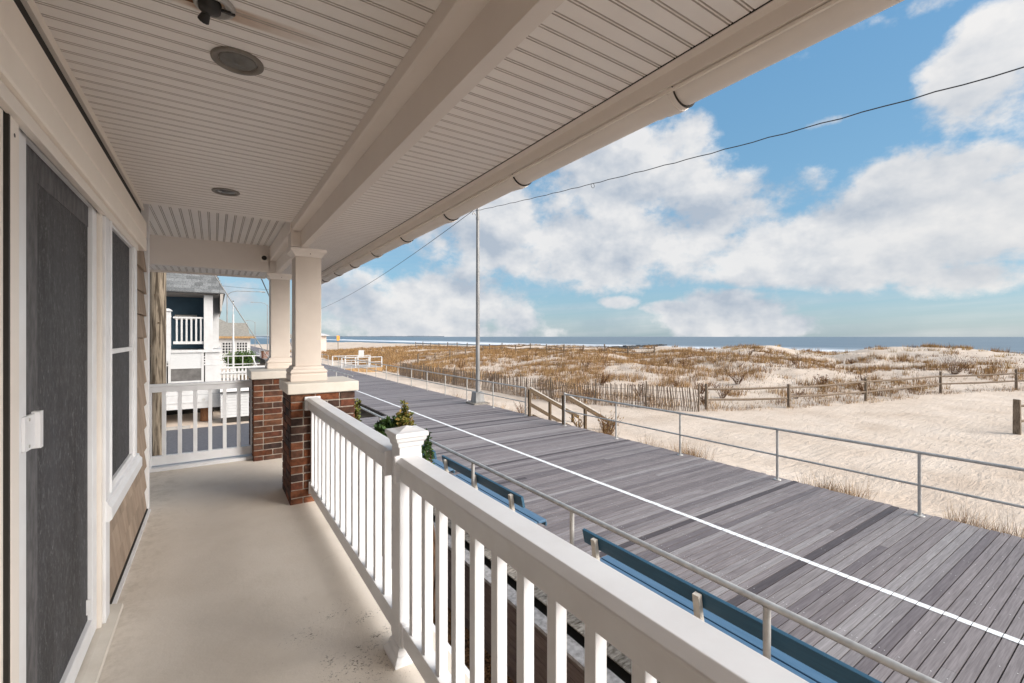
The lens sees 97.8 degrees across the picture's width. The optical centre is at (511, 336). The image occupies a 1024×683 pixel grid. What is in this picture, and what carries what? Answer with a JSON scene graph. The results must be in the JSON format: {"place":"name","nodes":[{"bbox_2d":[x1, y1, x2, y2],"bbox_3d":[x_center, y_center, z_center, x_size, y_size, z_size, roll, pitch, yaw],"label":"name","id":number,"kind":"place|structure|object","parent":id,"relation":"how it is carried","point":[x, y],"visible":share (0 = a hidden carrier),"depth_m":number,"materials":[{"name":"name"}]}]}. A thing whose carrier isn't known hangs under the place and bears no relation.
{"place":"outdoors","nodes":[
{"label":"outdoors","id":0,"kind":"place"},
{"bbox_2d":[166,273,224,420],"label":"neighbour house","id":1,"kind":"structure","parent":0,"point":[194,303],"depth_m":21.46,"materials":[{"name":"white wood"}]},
{"bbox_2d":[167,349,204,383],"bbox_3d":[-15.311,1.420,21.010,1.460,1.620,0.047,0,0,-34],"label":"window","id":2,"kind":"structure","parent":1,"relation":"in","point":[183,367],"depth_m":21.01,"materials":[{"name":"white metal"}]},
{"bbox_2d":[166,423,248,454],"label":"street","id":3,"kind":"structure","parent":0,"point":[187,440],"depth_m":18.00,"materials":[{"name":"grey asphalt"}]},
{"bbox_2d":[150,272,165,455],"bbox_3d":[-7.742,-0.900,9.742,0.340,10.001,0.330,0,0,-34],"label":"utility pole","id":4,"kind":"object","parent":3,"relation":"on","point":[157,327],"visible":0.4,"depth_m":9.63,"materials":[{"name":"brown wood"}]},
{"bbox_2d":[215,276,267,356],"bbox_3d":[-8.742,-0.300,14.843,0.026,5.824,10.375,0,0,-12],"label":"guy wire","id":5,"kind":"object","parent":4,"relation":"attached to","point":[240,314],"visible":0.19,"depth_m":14.07,"materials":[{"name":"black metal"}]},
{"bbox_2d":[166,425,190,430],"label":"kerb","id":6,"kind":"structure","parent":3,"relation":"on","point":[176,427],"depth_m":19.73,"materials":[{"name":"concrete"}]},
{"bbox_2d":[166,356,376,427],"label":"ground","id":7,"kind":"structure","parent":0,"point":[172,420],"depth_m":22.51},
{"bbox_2d":[232,301,233,370],"bbox_3d":[-24.884,0.090,39.897,0.195,6.620,0.200,0,0,-34],"label":"flagpole","id":8,"kind":"object","parent":7,"relation":"on","point":[233,336],"visible":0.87,"depth_m":39.83,"materials":[{"name":"white metal"}]},
{"bbox_2d":[220,387,248,422],"bbox_3d":[-13.348,3.210,21.976,1.700,1.780,1.220,0,0,-34],"label":"storage box","id":9,"kind":"object","parent":7,"relation":"on","point":[231,404],"visible":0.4,"depth_m":21.44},
{"bbox_2d":[219,319,255,366],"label":"gray roof house","id":10,"kind":"structure","parent":7,"relation":"on","point":[242,335],"depth_m":59.64,"materials":[{"name":"grey wood"}]},
{"bbox_2d":[222,342,231,353],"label":"window","id":11,"kind":"structure","parent":10,"relation":"in","point":[225,345],"depth_m":58.97,"materials":[{"name":"white glass"}]},
{"bbox_2d":[236,342,247,351],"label":"window","id":12,"kind":"structure","parent":10,"relation":"in","point":[241,346],"depth_m":59.93,"materials":[{"name":"white glass"}]},
{"bbox_2d":[221,355,259,376],"bbox_3d":[-22.664,2.369,37.145,2.846,1.718,5.043,0,0,-34],"label":"white pipe railing","id":13,"kind":"object","parent":7,"relation":"on","point":[254,363],"visible":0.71,"depth_m":35.98,"materials":[{"name":"metal"}]},
{"bbox_2d":[222,349,259,370],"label":"round bush","id":14,"kind":"object","parent":7,"relation":"on","point":[246,359],"visible":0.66,"depth_m":42.26,"materials":[{"name":"green plant"}]},
{"bbox_2d":[220,365,264,380],"bbox_3d":[-15.649,2.860,26.884,3.650,2.480,5.100,0,0,-34],"label":"deck railing","id":15,"kind":"object","parent":7,"relation":"on","point":[235,371],"visible":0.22,"depth_m":24.36,"materials":[{"name":"white wood"}]},
{"bbox_2d":[0,0,903,682],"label":"beach house","id":16,"kind":"structure","parent":7,"relation":"on","point":[350,134],"depth_m":2.03,"materials":[{"name":"white plastic"}]},
{"bbox_2d":[0,107,123,682],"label":"sliding door","id":17,"kind":"structure","parent":16,"relation":"in","point":[53,630],"depth_m":1.66,"materials":[{"name":"glass"}]},
{"bbox_2d":[103,216,141,623],"bbox_3d":[-2.424,0.405,2.766,0.090,2.130,1.168,0,0,-34],"label":"window","id":18,"kind":"structure","parent":16,"relation":"in","point":[122,463],"depth_m":2.66,"materials":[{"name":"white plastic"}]},
{"bbox_2d":[150,380,252,467],"bbox_3d":[-4.458,1.000,4.721,3.011,0.929,0.080,0,0,-34],"label":"porch railing","id":19,"kind":"object","parent":16,"relation":"on","point":[194,455],"visible":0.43,"depth_m":5.22,"materials":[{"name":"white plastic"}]},
{"bbox_2d":[186,0,235,24],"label":"ceiling fixture","id":20,"kind":"object","parent":16,"relation":"attached to","point":[208,9],"visible":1,"depth_m":1.43,"materials":[{"name":"black metal"}]},
{"bbox_2d":[211,188,239,195],"bbox_3d":[-2.095,-1.058,3.272,0.176,0.013,0.176,0,0,-34],"label":"recessed light","id":21,"kind":"object","parent":16,"relation":"attached to","point":[225,191],"visible":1,"depth_m":3.26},
{"bbox_2d":[210,46,263,75],"bbox_3d":[-1.057,-1.058,1.723,0.176,0.013,0.176,0,0,-34],"label":"recessed light","id":22,"kind":"object","parent":16,"relation":"attached to","point":[236,60],"visible":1,"depth_m":1.71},
{"bbox_2d":[260,255,267,261],"bbox_3d":[-3.184,-1.005,5.742,0.085,0.080,0.108,0,0,-34],"label":"porch camera","id":23,"kind":"object","parent":16,"relation":"attached to","point":[263,258],"visible":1,"depth_m":5.71,"materials":[{"name":"plastic"}]},
{"bbox_2d":[247,272,291,461],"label":"porch pillar","id":24,"kind":"structure","parent":16,"relation":"on","point":[267,417],"depth_m":5.52,"materials":[{"name":"brick"}]},
{"bbox_2d":[279,247,358,504],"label":"porch pillar","id":25,"kind":"structure","parent":16,"relation":"on","point":[306,373],"depth_m":4.22,"materials":[{"name":"brick"}]},
{"bbox_2d":[384,425,428,669],"bbox_3d":[-0.501,0.961,2.123,0.166,1.078,0.166,0,0,-34],"label":"newel post","id":26,"kind":"object","parent":16,"relation":"on","point":[406,439],"visible":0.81,"depth_m":2.07,"materials":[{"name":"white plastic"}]},
{"bbox_2d":[304,396,391,631],"bbox_3d":[-1.182,0.982,3.112,0.133,0.880,2.293,0,0,-34],"label":"porch railing","id":27,"kind":"object","parent":26,"relation":"attached to","point":[350,487],"visible":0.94,"depth_m":2.74,"materials":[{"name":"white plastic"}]},
{"bbox_2d":[393,452,808,682],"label":"porch railing","id":28,"kind":"object","parent":26,"relation":"attached to","point":[653,636],"visible":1,"depth_m":1.26,"materials":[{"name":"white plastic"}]},
{"bbox_2d":[433,607,513,682],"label":"mulch bed","id":29,"kind":"object","parent":7,"relation":"on","point":[487,667],"depth_m":5.75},
{"bbox_2d":[353,398,361,421],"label":"juniper shrub","id":30,"kind":"object","parent":29,"relation":"on","point":[356,413],"visible":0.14,"depth_m":5.43,"materials":[{"name":"green plant"}]},
{"bbox_2d":[373,412,403,436],"bbox_3d":[-1.517,2.502,5.526,0.452,3.208,0.450,0,0,-41],"label":"juniper shrub","id":31,"kind":"object","parent":29,"relation":"on","point":[381,425],"visible":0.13,"depth_m":5.54,"materials":[{"name":"green plant"}]},
{"bbox_2d":[395,399,415,426],"bbox_3d":[-1.325,2.445,5.535,0.358,3.320,0.427,0,0,-41],"label":"juniper shrub","id":32,"kind":"object","parent":29,"relation":"on","point":[404,419],"visible":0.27,"depth_m":5.51,"materials":[{"name":"green plant"}]},
{"bbox_2d":[421,428,434,617],"bbox_3d":[-1.056,2.598,5.343,0.386,3.014,0.326,0,0,13],"label":"juniper shrub","id":33,"kind":"object","parent":29,"relation":"on","point":[426,447],"visible":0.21,"depth_m":5.38,"materials":[{"name":"green plant"}]},
{"bbox_2d":[433,507,659,682],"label":"bulkhead","id":34,"kind":"object","parent":7,"relation":"on","point":[618,666],"visible":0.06,"depth_m":5.08,"materials":[{"name":"brown wood"}]},
{"bbox_2d":[256,336,443,336],"bbox_3d":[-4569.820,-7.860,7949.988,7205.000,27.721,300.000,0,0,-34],"label":"shore","id":35,"kind":"structure","parent":0,"point":[374,336],"depth_m":9041.33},
{"bbox_2d":[218,0,1023,336],"label":"sky","id":36,"kind":"structure","parent":0,"point":[904,219],"materials":[{"name":"blue"}]},
{"bbox_2d":[250,342,1023,536],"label":"sand dunes","id":37,"kind":"structure","parent":0,"point":[974,417],"depth_m":18.31,"materials":[{"name":"beige sand"}]},
{"bbox_2d":[321,333,328,350],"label":"kiosk","id":38,"kind":"object","parent":37,"relation":"on","point":[323,342],"visible":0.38,"depth_m":101.30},
{"bbox_2d":[332,355,381,371],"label":"beach ramp","id":39,"kind":"structure","parent":37,"relation":"on","point":[369,366],"depth_m":44.98,"materials":[{"name":"white wood"}]},
{"bbox_2d":[358,350,363,360],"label":"notice sign","id":40,"kind":"object","parent":37,"relation":"on","point":[360,352],"visible":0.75,"depth_m":58.88,"materials":[{"name":"white metal"}]},
{"bbox_2d":[417,346,482,362],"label":"split rail fence","id":41,"kind":"object","parent":37,"relation":"on","point":[435,355],"visible":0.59,"depth_m":60.47,"materials":[{"name":"brown wood"}]},
{"bbox_2d":[513,401,527,413],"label":"beach weed","id":42,"kind":"object","parent":37,"relation":"on","point":[521,408],"visible":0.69,"depth_m":18.89,"materials":[{"name":"brown plant"}]},
{"bbox_2d":[415,342,654,353],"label":"split rail fence","id":43,"kind":"object","parent":37,"relation":"on","point":[564,347],"visible":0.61,"depth_m":74.27,"materials":[{"name":"brown wood"}]},
{"bbox_2d":[400,361,699,411],"bbox_3d":[-1.704,2.937,30.305,2.857,1.456,27.823,0,0,-44],"label":"snow fence","id":44,"kind":"object","parent":37,"relation":"on","point":[549,392],"visible":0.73,"depth_m":24.75,"materials":[{"name":"wood"}]},
{"bbox_2d":[528,387,614,430],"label":"beach stairs","id":45,"kind":"structure","parent":37,"relation":"on","point":[583,406],"depth_m":17.18,"materials":[{"name":"brown wood"}]},
{"bbox_2d":[569,415,582,427],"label":"beach weed","id":46,"kind":"object","parent":37,"relation":"on","point":[578,424],"visible":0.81,"depth_m":16.64,"materials":[{"name":"beige plant"}]},
{"bbox_2d":[595,372,610,384],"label":"dune shrub","id":47,"kind":"object","parent":37,"relation":"on","point":[602,381],"visible":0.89,"depth_m":30.47,"materials":[{"name":"brown plant"}]},
{"bbox_2d":[595,410,623,433],"bbox_3d":[3.222,2.931,15.083,0.877,0.889,1.081,0,0,-34],"label":"beach shrub","id":48,"kind":"object","parent":37,"relation":"on","point":[604,426],"visible":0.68,"depth_m":15.00,"materials":[{"name":"brown plant"}]},
{"bbox_2d":[630,381,644,395],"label":"dune shrub","id":49,"kind":"object","parent":37,"relation":"on","point":[639,391],"visible":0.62,"depth_m":25.97,"materials":[{"name":"brown plant"}]},
{"bbox_2d":[256,356,1023,682],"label":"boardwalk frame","id":50,"kind":"object","parent":37,"relation":"on","point":[382,414],"depth_m":19.73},
{"bbox_2d":[250,346,1023,682],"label":"boardwalk","id":51,"kind":"structure","parent":50,"relation":"on","point":[952,566],"depth_m":6.79,"materials":[{"name":"grey wood"}]},
{"bbox_2d":[226,291,264,322],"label":"lamp post","id":52,"kind":"object","parent":51,"relation":"on","point":[227,302],"visible":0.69,"depth_m":63.24,"materials":[{"name":"white metal"}]},
{"bbox_2d":[251,302,267,349],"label":"lamp post","id":53,"kind":"object","parent":51,"relation":"on","point":[267,323],"visible":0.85,"depth_m":102.08,"materials":[{"name":"white metal"}]},
{"bbox_2d":[261,351,268,357],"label":"trash can","id":54,"kind":"object","parent":51,"relation":"on","point":[263,354],"visible":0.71,"depth_m":62.85,"materials":[{"name":"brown wood"}]},
{"bbox_2d":[259,349,352,376],"bbox_3d":[-23.757,2.598,46.053,0.057,1.304,57.000,0,0,-34],"label":"pipe railing","id":55,"kind":"object","parent":51,"relation":"on","point":[325,368],"visible":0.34,"depth_m":25.31,"materials":[{"name":"grey metal"}]},
{"bbox_2d":[291,349,328,365],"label":"pipe railing","id":56,"kind":"object","parent":51,"relation":"on","point":[322,357],"visible":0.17,"depth_m":49.56,"materials":[{"name":"white metal"}]},
{"bbox_2d":[337,357,526,415],"bbox_3d":[-8.305,2.598,30.515,0.148,1.304,31.995,0,0,-34],"label":"pipe railing","id":57,"kind":"object","parent":51,"relation":"on","point":[466,389],"visible":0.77,"depth_m":23.23,"materials":[{"name":"grey metal"}]},
{"bbox_2d":[423,445,454,472],"bbox_3d":[-2.041,2.619,9.724,0.500,0.855,2.550,0,0,-34],"label":"bench","id":58,"kind":"object","parent":51,"relation":"on","point":[439,464],"visible":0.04,"depth_m":8.95,"materials":[{"name":"blue wood"}]},
{"bbox_2d":[466,208,489,404],"bbox_3d":[-2.709,-2.490,19.666,3.550,11.120,0.800,0,0,-34],"label":"lamp post","id":59,"kind":"object","parent":51,"relation":"on","point":[477,397],"visible":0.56,"depth_m":20.35,"materials":[{"name":"white metal"}]},
{"bbox_2d":[321,211,471,308],"bbox_3d":[-28.879,-5.104,61.187,0.024,4.219,98.134,0,0,-34],"label":"overhead cable","id":60,"kind":"object","parent":59,"relation":"attached to","point":[409,256],"visible":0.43,"depth_m":26.34,"materials":[{"name":"metal"}]},
{"bbox_2d":[475,66,1023,210],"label":"overhead cable","id":61,"kind":"object","parent":59,"relation":"attached to","point":[795,130],"visible":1,"depth_m":8.84,"materials":[{"name":"metal"}]},
{"bbox_2d":[442,455,546,525],"bbox_3d":[-0.426,2.619,7.297,0.500,0.855,2.580,0,0,-34],"label":"bench","id":62,"kind":"object","parent":51,"relation":"on","point":[508,498],"visible":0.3,"depth_m":6.92,"materials":[{"name":"blue wood"}]},
{"bbox_2d":[258,353,1023,644],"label":"painted line","id":63,"kind":"object","parent":51,"relation":"on","point":[982,627],"visible":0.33,"depth_m":6.17,"materials":[{"name":"paint"}]},
{"bbox_2d":[360,406,940,682],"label":"pipe railing","id":64,"kind":"object","parent":51,"relation":"on","point":[888,662],"visible":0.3,"depth_m":3.39,"materials":[{"name":"grey metal"}]},
{"bbox_2d":[368,395,1017,673],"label":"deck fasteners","id":65,"kind":"object","parent":51,"relation":"attached to","point":[731,517],"visible":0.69,"depth_m":7.49,"materials":[{"name":"grey metal"}]},
{"bbox_2d":[582,528,882,682],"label":"bench","id":66,"kind":"object","parent":51,"relation":"on","point":[801,659],"visible":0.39,"depth_m":3.80,"materials":[{"name":"blue wood"}]},
{"bbox_2d":[563,393,1023,516],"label":"pipe railing","id":67,"kind":"object","parent":51,"relation":"on","point":[918,484],"visible":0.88,"depth_m":8.67,"materials":[{"name":"grey metal"}]},
{"bbox_2d":[290,343,1023,408],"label":"dune grass","id":68,"kind":"structure","parent":37,"relation":"on","point":[393,358],"depth_m":40.76,"materials":[{"name":"brown plant"}]},
{"bbox_2d":[693,381,711,393],"bbox_3d":[11.682,3.079,27.214,0.798,0.823,1.087,0,0,-12],"label":"dune shrub","id":69,"kind":"object","parent":37,"relation":"on","point":[702,388],"visible":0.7,"depth_m":27.10,"materials":[{"name":"brown plant"}]},
{"bbox_2d":[713,385,731,397],"bbox_3d":[12.091,3.115,25.431,0.768,0.793,1.047,0,0,-32],"label":"dune shrub","id":70,"kind":"object","parent":37,"relation":"on","point":[723,395],"visible":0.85,"depth_m":25.43,"materials":[{"name":"brown plant"}]},
{"bbox_2d":[450,385,1023,537],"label":"edge grass","id":71,"kind":"structure","parent":37,"relation":"on","point":[976,524],"depth_m":9.64,"materials":[{"name":"brown plant"}]},
{"bbox_2d":[728,372,747,383],"bbox_3d":[15.409,2.825,30.648,1.228,0.930,0.902,0,0,37],"label":"dune shrub","id":72,"kind":"object","parent":37,"relation":"on","point":[737,379],"visible":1,"depth_m":30.72,"materials":[{"name":"brown plant"}]},
{"bbox_2d":[791,389,804,398],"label":"dune shrub","id":73,"kind":"object","parent":37,"relation":"on","point":[798,393],"visible":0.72,"depth_m":25.32,"materials":[{"name":"brown plant"}]},
{"bbox_2d":[812,374,828,384],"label":"dune shrub","id":74,"kind":"object","parent":37,"relation":"on","point":[817,380],"visible":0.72,"depth_m":29.19,"materials":[{"name":"brown plant"}]},
{"bbox_2d":[853,381,869,393],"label":"dune shrub","id":75,"kind":"object","parent":37,"relation":"on","point":[861,389],"visible":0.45,"depth_m":26.84,"materials":[{"name":"brown plant"}]},
{"bbox_2d":[705,369,1023,408],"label":"split rail fence","id":76,"kind":"object","parent":37,"relation":"on","point":[866,391],"visible":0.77,"depth_m":24.10,"materials":[{"name":"brown wood"}]},
{"bbox_2d":[936,351,976,373],"bbox_3d":[31.615,1.753,31.860,2.354,1.878,2.557,0,0,33],"label":"bare bush","id":77,"kind":"object","parent":37,"relation":"on","point":[958,369],"visible":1,"depth_m":31.85,"materials":[{"name":"brown plant"}]},
{"bbox_2d":[1012,399,1023,434],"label":"split rail fence","id":78,"kind":"object","parent":37,"relation":"on","point":[1017,421],"visible":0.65,"depth_m":16.20,"materials":[{"name":"brown wood"}]},
{"bbox_2d":[250,337,1023,353],"bbox_3d":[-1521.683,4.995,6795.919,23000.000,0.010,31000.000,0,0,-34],"label":"sea","id":79,"kind":"structure","parent":0,"point":[832,344],"depth_m":465.61,"materials":[{"name":"liquid"}]},
{"bbox_2d":[611,344,666,348],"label":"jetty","id":80,"kind":"object","parent":79,"relation":"in","point":[631,346],"visible":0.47,"depth_m":199.29,"materials":[{"name":"grey stone"}]}
]}

